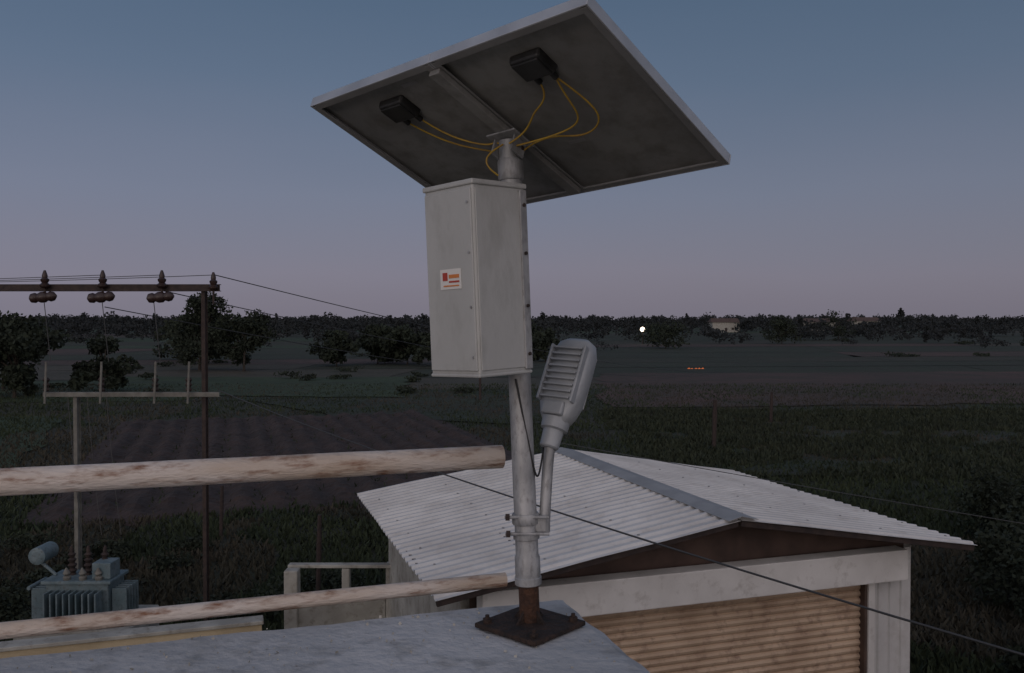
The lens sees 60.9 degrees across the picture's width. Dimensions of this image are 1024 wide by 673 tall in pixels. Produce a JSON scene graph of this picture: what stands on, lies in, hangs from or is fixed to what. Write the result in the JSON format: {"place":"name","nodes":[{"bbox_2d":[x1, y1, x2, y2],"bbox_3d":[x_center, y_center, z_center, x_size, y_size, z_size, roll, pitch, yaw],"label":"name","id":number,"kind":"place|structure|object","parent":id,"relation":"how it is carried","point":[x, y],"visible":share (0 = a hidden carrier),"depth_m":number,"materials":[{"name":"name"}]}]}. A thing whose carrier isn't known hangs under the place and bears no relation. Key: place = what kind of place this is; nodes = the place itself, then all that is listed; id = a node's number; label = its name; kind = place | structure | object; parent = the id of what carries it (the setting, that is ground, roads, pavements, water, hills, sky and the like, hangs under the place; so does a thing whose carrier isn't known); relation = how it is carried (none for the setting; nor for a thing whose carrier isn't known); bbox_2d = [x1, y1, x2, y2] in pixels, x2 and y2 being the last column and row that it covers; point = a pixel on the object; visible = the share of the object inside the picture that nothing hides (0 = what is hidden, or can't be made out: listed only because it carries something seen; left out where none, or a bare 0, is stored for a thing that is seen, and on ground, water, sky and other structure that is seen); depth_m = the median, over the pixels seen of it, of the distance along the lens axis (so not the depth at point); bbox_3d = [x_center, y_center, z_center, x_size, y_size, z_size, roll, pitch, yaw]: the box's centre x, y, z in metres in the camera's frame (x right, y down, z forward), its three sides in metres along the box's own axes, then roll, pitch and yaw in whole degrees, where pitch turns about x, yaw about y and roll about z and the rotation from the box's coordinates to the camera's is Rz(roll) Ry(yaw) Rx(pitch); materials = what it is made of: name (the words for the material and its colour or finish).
{"place":"outdoors","nodes":[
{"label":"outdoors","id":0,"kind":"place"},
{"bbox_2d":[0,416,61,467],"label":"meadow","id":1,"kind":"structure","parent":0,"point":[39,428],"depth_m":41.40,"materials":[{"name":"green plant"}]},
{"bbox_2d":[0,284,220,284],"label":"crossarm lip","id":2,"kind":"object","parent":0,"point":[109,284],"visible":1,"depth_m":13.58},
{"bbox_2d":[89,376,410,396],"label":"meadow","id":3,"kind":"structure","parent":0,"point":[263,382],"depth_m":73.00,"materials":[{"name":"green plant"}]},
{"bbox_2d":[11,409,511,530],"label":"ploughed field","id":4,"kind":"structure","parent":0,"point":[137,502],"depth_m":36.44,"materials":[{"name":"soil"}]},
{"bbox_2d":[284,568,299,628],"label":"wall pillar","id":5,"kind":"structure","parent":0,"point":[291,580],"depth_m":12.58,"materials":[{"name":"grey concrete"}]},
{"bbox_2d":[0,600,649,672],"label":"parapet back","id":6,"kind":"structure","parent":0,"point":[440,648],"depth_m":1.93,"materials":[{"name":"grey concrete"}]},
{"bbox_2d":[0,445,507,639],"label":"pipe railing","id":7,"kind":"object","parent":6,"relation":"on","point":[74,478],"visible":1,"depth_m":2.11,"materials":[{"name":"beige wood"}]},
{"bbox_2d":[17,606,615,672],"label":"parapet grit","id":8,"kind":"object","parent":6,"relation":"on","point":[400,623],"visible":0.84,"depth_m":1.96,"materials":[{"name":"grey gravel"}]},
{"bbox_2d":[310,0,730,646],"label":"solar street lamp","id":9,"kind":"object","parent":6,"relation":"on","point":[486,138],"visible":1,"depth_m":1.99,"materials":[{"name":"metal"}]},
{"bbox_2d":[425,187,477,370],"bbox_3d":[-0.137,-0.123,1.949,0.016,0.404,0.166,-1,2,-45],"label":"box door","id":10,"kind":"structure","parent":9,"relation":"in","point":[449,226],"depth_m":1.94,"materials":[{"name":"grey metal"}]},
{"bbox_2d":[386,561,388,617],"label":"wall pillar","id":11,"kind":"structure","parent":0,"point":[387,600],"depth_m":12.95,"materials":[{"name":"grey concrete"}]},
{"bbox_2d":[105,307,672,381],"bbox_3d":[2.320,1.113,35.828,0.016,4.014,47.674,0,1,21],"label":"overhead wire","id":12,"kind":"object","parent":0,"point":[282,340],"visible":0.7,"depth_m":17.19,"materials":[{"name":"grey metal"}]},
{"bbox_2d":[247,398,541,422],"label":"dark field","id":13,"kind":"structure","parent":0,"point":[432,400],"depth_m":55.52,"materials":[{"name":"brown soil"}]},
{"bbox_2d":[0,324,1023,401],"bbox_3d":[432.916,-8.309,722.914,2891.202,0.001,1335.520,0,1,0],"label":"fields","id":14,"kind":"structure","parent":0,"point":[757,356],"depth_m":119.11,"materials":[{"name":"green plant"}]},
{"bbox_2d":[1,314,41,388],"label":"broadleaf tree","id":15,"kind":"object","parent":14,"relation":"on","point":[30,365],"visible":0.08,"depth_m":70.72,"materials":[{"name":"green plant"}]},
{"bbox_2d":[0,310,69,397],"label":"broadleaf tree","id":16,"kind":"object","parent":14,"relation":"on","point":[25,339],"visible":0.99,"depth_m":61.68,"materials":[{"name":"green plant"}]},
{"bbox_2d":[152,319,216,359],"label":"broadleaf tree","id":17,"kind":"object","parent":14,"relation":"on","point":[166,346],"visible":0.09,"depth_m":118.88,"materials":[{"name":"green plant"}]},
{"bbox_2d":[162,311,232,358],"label":"broadleaf tree","id":18,"kind":"object","parent":14,"relation":"on","point":[169,341],"visible":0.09,"depth_m":108.96,"materials":[{"name":"green plant"}]},
{"bbox_2d":[164,291,232,369],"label":"broadleaf tree","id":19,"kind":"object","parent":14,"relation":"on","point":[190,341],"visible":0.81,"depth_m":94.85,"materials":[{"name":"green plant"}]},
{"bbox_2d":[214,309,276,370],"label":"broadleaf tree","id":20,"kind":"object","parent":14,"relation":"on","point":[236,350],"visible":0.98,"depth_m":93.54,"materials":[{"name":"green plant"}]},
{"bbox_2d":[306,329,360,365],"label":"broadleaf tree","id":21,"kind":"object","parent":14,"relation":"on","point":[334,339],"visible":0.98,"depth_m":102.75,"materials":[{"name":"green plant"}]},
{"bbox_2d":[356,323,395,363],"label":"broadleaf tree","id":22,"kind":"object","parent":14,"relation":"on","point":[367,342],"visible":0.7,"depth_m":108.32,"materials":[{"name":"green plant"}]},
{"bbox_2d":[377,323,428,364],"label":"broadleaf tree","id":23,"kind":"object","parent":14,"relation":"on","point":[397,349],"visible":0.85,"depth_m":106.13,"materials":[{"name":"green plant"}]},
{"bbox_2d":[411,332,430,364],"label":"broadleaf tree","id":24,"kind":"object","parent":14,"relation":"on","point":[421,354],"visible":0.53,"depth_m":102.41,"materials":[{"name":"green plant"}]},
{"bbox_2d":[22,308,1023,349],"bbox_3d":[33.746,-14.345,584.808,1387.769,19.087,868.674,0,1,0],"label":"distant tree line","id":25,"kind":"object","parent":14,"relation":"on","point":[940,327],"visible":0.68,"depth_m":374.35,"materials":[{"name":"green plant"}]},
{"bbox_2d":[531,319,542,352],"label":"broadleaf tree","id":26,"kind":"object","parent":14,"relation":"on","point":[534,328],"visible":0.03,"depth_m":130.97,"materials":[{"name":"green plant"}]},
{"bbox_2d":[532,327,559,361],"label":"broadleaf tree","id":27,"kind":"object","parent":14,"relation":"on","point":[544,340],"visible":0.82,"depth_m":115.34,"materials":[{"name":"green plant"}]},
{"bbox_2d":[636,319,690,347],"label":"broadleaf tree","id":28,"kind":"object","parent":14,"relation":"on","point":[669,332],"visible":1,"depth_m":167.98,"materials":[{"name":"green plant"}]},
{"bbox_2d":[708,318,739,331],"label":"farmhouse","id":29,"kind":"object","parent":14,"relation":"on","point":[724,324],"visible":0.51,"depth_m":386.40,"materials":[{"name":"paint"}]},
{"bbox_2d":[761,315,805,343],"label":"broadleaf tree","id":30,"kind":"object","parent":14,"relation":"on","point":[781,325],"visible":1,"depth_m":199.67,"materials":[{"name":"green plant"}]},
{"bbox_2d":[796,318,834,330],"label":"farmhouse","id":31,"kind":"object","parent":14,"relation":"on","point":[816,319],"visible":0.12,"depth_m":428.18,"materials":[{"name":"metal"}]},
{"bbox_2d":[820,309,858,338],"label":"broadleaf tree","id":32,"kind":"object","parent":14,"relation":"on","point":[838,331],"visible":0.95,"depth_m":239.01,"materials":[{"name":"green plant"}]},
{"bbox_2d":[847,317,879,329],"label":"farmhouse","id":33,"kind":"object","parent":14,"relation":"on","point":[867,319],"visible":0.27,"depth_m":466.86,"materials":[{"name":"metal"}]},
{"bbox_2d":[0,320,1023,672],"bbox_3d":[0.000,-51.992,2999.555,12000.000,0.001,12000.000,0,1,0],"label":"ground","id":34,"kind":"structure","parent":0,"point":[286,410],"depth_m":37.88,"materials":[{"name":"green plant"}]},
{"bbox_2d":[73,397,78,569],"bbox_3d":[-6.860,3.137,13.707,0.060,4.400,0.012,0,1,0],"label":"post","id":35,"kind":"object","parent":34,"relation":"on","point":[75,445],"visible":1,"depth_m":13.69,"materials":[{"name":"grey metal"}]},
{"bbox_2d":[77,397,80,569],"bbox_3d":[-6.860,3.136,13.763,0.020,4.400,0.100,0,1,0],"label":"pole web","id":36,"kind":"object","parent":34,"relation":"on","point":[78,492],"visible":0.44,"depth_m":13.75},
{"bbox_2d":[79,397,81,567],"bbox_3d":[-6.860,3.135,13.819,0.060,4.400,0.012,0,1,0],"label":"pole flange","id":37,"kind":"object","parent":34,"relation":"on","point":[80,492],"visible":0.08,"depth_m":13.80,"materials":[{"name":"grey metal"}]},
{"bbox_2d":[13,541,158,639],"bbox_3d":[-6.550,4.278,13.480,1.700,2.128,1.210,0,1,0],"label":"distribution transformer","id":38,"kind":"object","parent":34,"relation":"on","point":[101,585],"visible":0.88,"depth_m":13.16,"materials":[{"name":"paint"}]},
{"bbox_2d":[66,334,140,391],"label":"broadleaf tree","id":39,"kind":"object","parent":34,"relation":"on","point":[83,373],"visible":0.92,"depth_m":66.06,"materials":[{"name":"green plant"}]},
{"bbox_2d":[0,625,261,658],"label":"wall run","id":40,"kind":"structure","parent":34,"relation":"on","point":[95,645],"depth_m":10.87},
{"bbox_2d":[0,615,263,651],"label":"coping","id":41,"kind":"object","parent":40,"relation":"on","point":[43,642],"visible":1,"depth_m":10.93,"materials":[{"name":"grey concrete"}]},
{"bbox_2d":[0,528,366,621],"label":"yard bushes","id":42,"kind":"object","parent":34,"relation":"on","point":[9,599],"visible":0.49,"depth_m":17.84,"materials":[{"name":"green plant"}]},
{"bbox_2d":[201,291,206,620],"bbox_3d":[-4.840,2.313,13.691,0.060,6.050,0.012,0,1,0],"label":"pole flange","id":43,"kind":"object","parent":34,"relation":"on","point":[204,445],"visible":0.8,"depth_m":13.67,"materials":[{"name":"metal"}]},
{"bbox_2d":[205,291,207,620],"bbox_3d":[-4.840,2.312,13.747,0.020,6.050,0.100,0,1,0],"label":"pole web","id":44,"kind":"object","parent":34,"relation":"on","point":[206,446],"visible":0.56,"depth_m":13.76,"materials":[{"name":"metal"}]},
{"bbox_2d":[0,285,219,290],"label":"crossarm","id":45,"kind":"object","parent":44,"relation":"attached to","point":[108,288],"visible":1,"depth_m":13.58,"materials":[{"name":"wood"}]},
{"bbox_2d":[39,270,50,287],"bbox_3d":[-7.260,-0.890,13.525,0.162,0.280,0.162,0,1,0],"label":"insulator","id":46,"kind":"object","parent":45,"relation":"attached to","point":[44,279],"visible":1,"depth_m":13.49,"materials":[{"name":"brown ceramic"}]},
{"bbox_2d":[97,270,107,287],"bbox_3d":[-6.360,-0.890,13.525,0.162,0.280,0.162,0,1,0],"label":"insulator","id":47,"kind":"object","parent":45,"relation":"attached to","point":[102,279],"visible":1,"depth_m":13.48,"materials":[{"name":"brown ceramic"}]},
{"bbox_2d":[0,275,98,278],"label":"overhead wire","id":48,"kind":"object","parent":47,"relation":"attached to","point":[53,276],"visible":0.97,"depth_m":13.99,"materials":[{"name":"grey metal"}]},
{"bbox_2d":[156,270,166,287],"bbox_3d":[-5.440,-0.890,13.525,0.162,0.280,0.162,0,1,0],"label":"insulator","id":49,"kind":"object","parent":45,"relation":"attached to","point":[161,281],"visible":1,"depth_m":13.49,"materials":[{"name":"brown ceramic"}]},
{"bbox_2d":[0,275,157,280],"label":"overhead wire","id":50,"kind":"object","parent":49,"relation":"attached to","point":[85,277],"visible":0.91,"depth_m":14.26,"materials":[{"name":"grey metal"}]},
{"bbox_2d":[208,272,217,289],"bbox_3d":[-4.640,-0.860,13.526,0.152,0.280,0.152,0,1,0],"label":"insulator","id":51,"kind":"object","parent":45,"relation":"attached to","point":[213,283],"visible":1,"depth_m":13.49,"materials":[{"name":"brown ceramic"}]},
{"bbox_2d":[3,275,208,281],"bbox_3d":[-17.320,-1.518,19.575,28.056,0.927,0.012,1,1,25],"label":"overhead wire","id":52,"kind":"object","parent":51,"relation":"attached to","point":[109,278],"visible":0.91,"depth_m":14.52,"materials":[{"name":"grey metal"}]},
{"bbox_2d":[212,290,214,303],"bbox_3d":[-4.640,-0.650,13.530,0.033,0.300,0.033,0,1,22],"label":"pin","id":53,"kind":"object","parent":51,"relation":"attached to","point":[213,296],"visible":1,"depth_m":13.52,"materials":[{"name":"metal"}]},
{"bbox_2d":[216,275,760,372],"bbox_3d":[5.680,0.582,34.817,0.016,3.914,47.158,1,1,26],"label":"overhead wire","id":54,"kind":"object","parent":51,"relation":"attached to","point":[403,320],"visible":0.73,"depth_m":16.76,"materials":[{"name":"grey metal"}]},
{"bbox_2d":[164,291,716,376],"bbox_3d":[4.030,0.847,35.322,0.016,3.964,47.354,0,1,24],"label":"overhead wire","id":55,"kind":"object","parent":45,"relation":"attached to","point":[342,329],"visible":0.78,"depth_m":16.99,"materials":[{"name":"grey metal"}]},
{"bbox_2d":[43,396,220,396],"bbox_3d":[-5.960,0.939,13.650,2.760,0.010,0.070,0,1,0],"label":"crossarm lip","id":56,"kind":"object","parent":44,"relation":"attached to","point":[132,396],"visible":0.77,"depth_m":13.62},
{"bbox_2d":[43,393,218,395],"bbox_3d":[-5.960,0.909,13.620,2.760,0.055,0.012,0,1,0],"label":"crossarm","id":57,"kind":"object","parent":56,"relation":"on","point":[131,394],"visible":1,"depth_m":13.61,"materials":[{"name":"grey metal"}]},
{"bbox_2d":[42,377,49,391],"bbox_3d":[-7.260,0.750,13.567,0.106,0.220,0.106,0,1,0],"label":"fuse insulator","id":58,"kind":"object","parent":57,"relation":"attached to","point":[48,385],"visible":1,"depth_m":13.54,"materials":[{"name":"ceramic"}]},
{"bbox_2d":[43,362,46,403],"bbox_3d":[-7.245,0.716,13.516,0.066,0.652,0.036,0,1,0],"label":"fuse tube","id":59,"kind":"object","parent":58,"relation":"attached to","point":[45,382],"visible":1,"depth_m":13.50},
{"bbox_2d":[98,377,104,391],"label":"fuse insulator","id":60,"kind":"object","parent":57,"relation":"attached to","point":[103,384],"visible":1,"depth_m":13.54,"materials":[{"name":"ceramic"}]},
{"bbox_2d":[99,362,102,403],"bbox_3d":[-6.385,0.716,13.516,0.066,0.652,0.036,0,1,0],"label":"fuse tube","id":61,"kind":"object","parent":60,"relation":"attached to","point":[100,386],"visible":1,"depth_m":13.50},
{"bbox_2d":[43,392,220,392],"bbox_3d":[-5.960,0.877,13.649,2.760,0.010,0.070,0,1,0],"label":"crossarm lip","id":62,"kind":"object","parent":57,"relation":"attached to","point":[132,392],"visible":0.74,"depth_m":13.61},
{"bbox_2d":[67,397,81,533],"bbox_3d":[-6.750,1.993,13.441,0.371,2.102,0.012,1,1,34],"label":"jumper","id":63,"kind":"object","parent":62,"relation":"hanging from","point":[73,463],"visible":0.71,"depth_m":13.46,"materials":[{"name":"grey metal"}]},
{"bbox_2d":[87,397,101,534],"bbox_3d":[-6.450,1.993,13.441,0.371,2.102,0.012,1,1,34],"label":"jumper","id":64,"kind":"object","parent":62,"relation":"hanging from","point":[93,463],"visible":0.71,"depth_m":13.46,"materials":[{"name":"grey metal"}]},
{"bbox_2d":[152,377,158,391],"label":"fuse insulator","id":65,"kind":"object","parent":57,"relation":"attached to","point":[157,384],"visible":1,"depth_m":13.54,"materials":[{"name":"ceramic"}]},
{"bbox_2d":[153,362,156,403],"bbox_3d":[-5.545,0.716,13.516,0.066,0.652,0.036,0,1,0],"label":"fuse tube","id":66,"kind":"object","parent":65,"relation":"attached to","point":[155,371],"visible":1,"depth_m":13.50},
{"bbox_2d":[185,377,191,391],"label":"fuse insulator","id":67,"kind":"object","parent":57,"relation":"attached to","point":[190,388],"visible":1,"depth_m":13.54,"materials":[{"name":"ceramic"}]},
{"bbox_2d":[186,362,189,403],"bbox_3d":[-5.025,0.716,13.516,0.066,0.652,0.036,0,1,0],"label":"fuse tube","id":68,"kind":"object","parent":67,"relation":"attached to","point":[188,382],"visible":1,"depth_m":13.50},
{"bbox_2d":[206,291,209,620],"bbox_3d":[-4.840,2.311,13.803,0.060,6.050,0.012,0,1,0],"label":"pole flange","id":69,"kind":"object","parent":34,"relation":"on","point":[207,435],"visible":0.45,"depth_m":13.78,"materials":[{"name":"metal"}]},
{"bbox_2d":[19,359,484,395],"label":"scrub bushes","id":70,"kind":"object","parent":34,"relation":"on","point":[145,375],"visible":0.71,"depth_m":79.51,"materials":[{"name":"green plant"}]},
{"bbox_2d":[316,514,321,590],"bbox_3d":[-3.581,4.342,16.086,0.138,2.102,0.102,0,1,0],"label":"fence post","id":71,"kind":"object","parent":34,"relation":"on","point":[319,551],"visible":0.54,"depth_m":16.04,"materials":[{"name":"metal"}]},
{"bbox_2d":[298,599,385,626],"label":"wall run","id":72,"kind":"structure","parent":34,"relation":"on","point":[336,614],"depth_m":12.79,"materials":[{"name":"grey concrete"}]},
{"bbox_2d":[288,563,390,567],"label":"wall coping","id":73,"kind":"structure","parent":72,"relation":"on","point":[339,565],"depth_m":12.80,"materials":[{"name":"grey concrete"}]},
{"bbox_2d":[342,568,350,587],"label":"wall pillar","id":74,"kind":"structure","parent":72,"relation":"on","point":[346,577],"depth_m":12.81,"materials":[{"name":"grey concrete"}]},
{"bbox_2d":[479,378,480,399],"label":"wooden pole","id":75,"kind":"object","parent":34,"relation":"on","point":[479,388],"visible":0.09,"depth_m":60.01,"materials":[{"name":"wood"}]},
{"bbox_2d":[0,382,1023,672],"bbox_3d":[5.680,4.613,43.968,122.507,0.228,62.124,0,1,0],"label":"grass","id":76,"kind":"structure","parent":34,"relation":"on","point":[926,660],"depth_m":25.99,"materials":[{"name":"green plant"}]},
{"bbox_2d":[68,332,1023,356],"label":"hedgerow bushes","id":77,"kind":"object","parent":34,"relation":"on","point":[898,354],"visible":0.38,"depth_m":134.02,"materials":[{"name":"green plant"}]},
{"bbox_2d":[357,447,977,672],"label":"shed","id":78,"kind":"structure","parent":34,"relation":"on","point":[651,607],"depth_m":10.00,"materials":[{"name":"metal"}]},
{"bbox_2d":[712,400,716,449],"bbox_3d":[8.619,3.839,37.080,0.219,2.304,0.200,0,1,-22],"label":"fence post","id":79,"kind":"object","parent":34,"relation":"on","point":[714,422],"visible":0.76,"depth_m":37.00,"materials":[{"name":"wood"}]},
{"bbox_2d":[951,463,1023,672],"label":"roadside bushes","id":80,"kind":"object","parent":34,"relation":"on","point":[1004,562],"visible":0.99,"depth_m":17.03,"materials":[{"name":"green plant"}]},
{"bbox_3d":[3.500,3.683,4.572,0.097,3.660,0.097,0,1,0],"label":"service pole","id":81,"kind":"object","parent":34,"relation":"on","visible":0},
{"bbox_2d":[218,390,1023,655],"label":"overhead wire","id":82,"kind":"object","parent":81,"relation":"attached to","point":[890,615],"visible":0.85,"depth_m":6.53,"materials":[{"name":"grey metal"}]},
{"bbox_2d":[0,0,1023,319],"label":"sky","id":83,"kind":"structure","parent":0,"point":[875,147],"materials":[{"name":"blue"}]},
{"bbox_2d":[562,443,1023,523],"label":"overhead wire","id":84,"kind":"object","parent":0,"point":[803,486],"visible":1,"depth_m":12.38,"materials":[{"name":"grey metal"}]},
{"bbox_2d":[594,371,1023,406],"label":"red soil field","id":85,"kind":"structure","parent":0,"point":[967,378],"depth_m":73.39,"materials":[{"name":"brown soil"}]},
{"bbox_2d":[596,406,1023,479],"bbox_3d":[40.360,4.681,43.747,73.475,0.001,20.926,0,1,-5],"label":"green field","id":86,"kind":"structure","parent":0,"point":[794,469],"depth_m":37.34,"materials":[{"name":"green plant"}]},
{"bbox_3d":[-7.260,-0.680,13.529,0.036,0.300,0.036,0,1,0],"label":"pin","id":87,"kind":"object","parent":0,"visible":0},
{"bbox_2d":[29,291,56,302],"bbox_3d":[-7.270,-0.609,13.491,0.424,0.181,0.169,0,1,0],"label":"strain insulator","id":88,"kind":"object","parent":87,"relation":"attached to","point":[41,297],"visible":1,"depth_m":13.43,"materials":[{"name":"brown ceramic"}]},
{"bbox_2d":[44,302,50,361],"bbox_3d":[-7.210,-0.109,13.500,0.110,1.001,0.012,0,1,0],"label":"jumper","id":89,"kind":"object","parent":88,"relation":"hanging from","point":[47,332],"visible":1,"depth_m":13.50,"materials":[{"name":"grey metal"}]},
{"bbox_3d":[-6.360,-0.680,13.529,0.036,0.300,0.036,0,1,0],"label":"pin","id":90,"kind":"object","parent":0,"visible":0},
{"bbox_2d":[87,291,114,302],"bbox_3d":[-6.370,-0.609,13.491,0.424,0.181,0.169,0,1,0],"label":"strain insulator","id":91,"kind":"object","parent":90,"relation":"attached to","point":[99,297],"visible":1,"depth_m":13.43,"materials":[{"name":"brown ceramic"}]},
{"bbox_2d":[102,302,108,361],"bbox_3d":[-6.310,-0.109,13.500,0.110,1.001,0.012,0,1,0],"label":"jumper","id":92,"kind":"object","parent":91,"relation":"hanging from","point":[105,331],"visible":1,"depth_m":13.50,"materials":[{"name":"grey metal"}]},
{"bbox_3d":[-5.440,-0.680,13.529,0.036,0.300,0.036,0,1,0],"label":"pin","id":93,"kind":"object","parent":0,"visible":0},
{"bbox_2d":[146,291,173,302],"bbox_3d":[-5.450,-0.609,13.491,0.424,0.181,0.169,0,1,0],"label":"strain insulator","id":94,"kind":"object","parent":93,"relation":"attached to","point":[161,297],"visible":1,"depth_m":13.43,"materials":[{"name":"brown ceramic"}]},
{"bbox_2d":[154,305,160,361],"bbox_3d":[-5.510,-0.109,13.500,0.110,1.001,0.012,0,1,0],"label":"jumper","id":95,"kind":"object","parent":94,"relation":"hanging from","point":[157,333],"visible":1,"depth_m":13.50,"materials":[{"name":"grey metal"}]}
]}

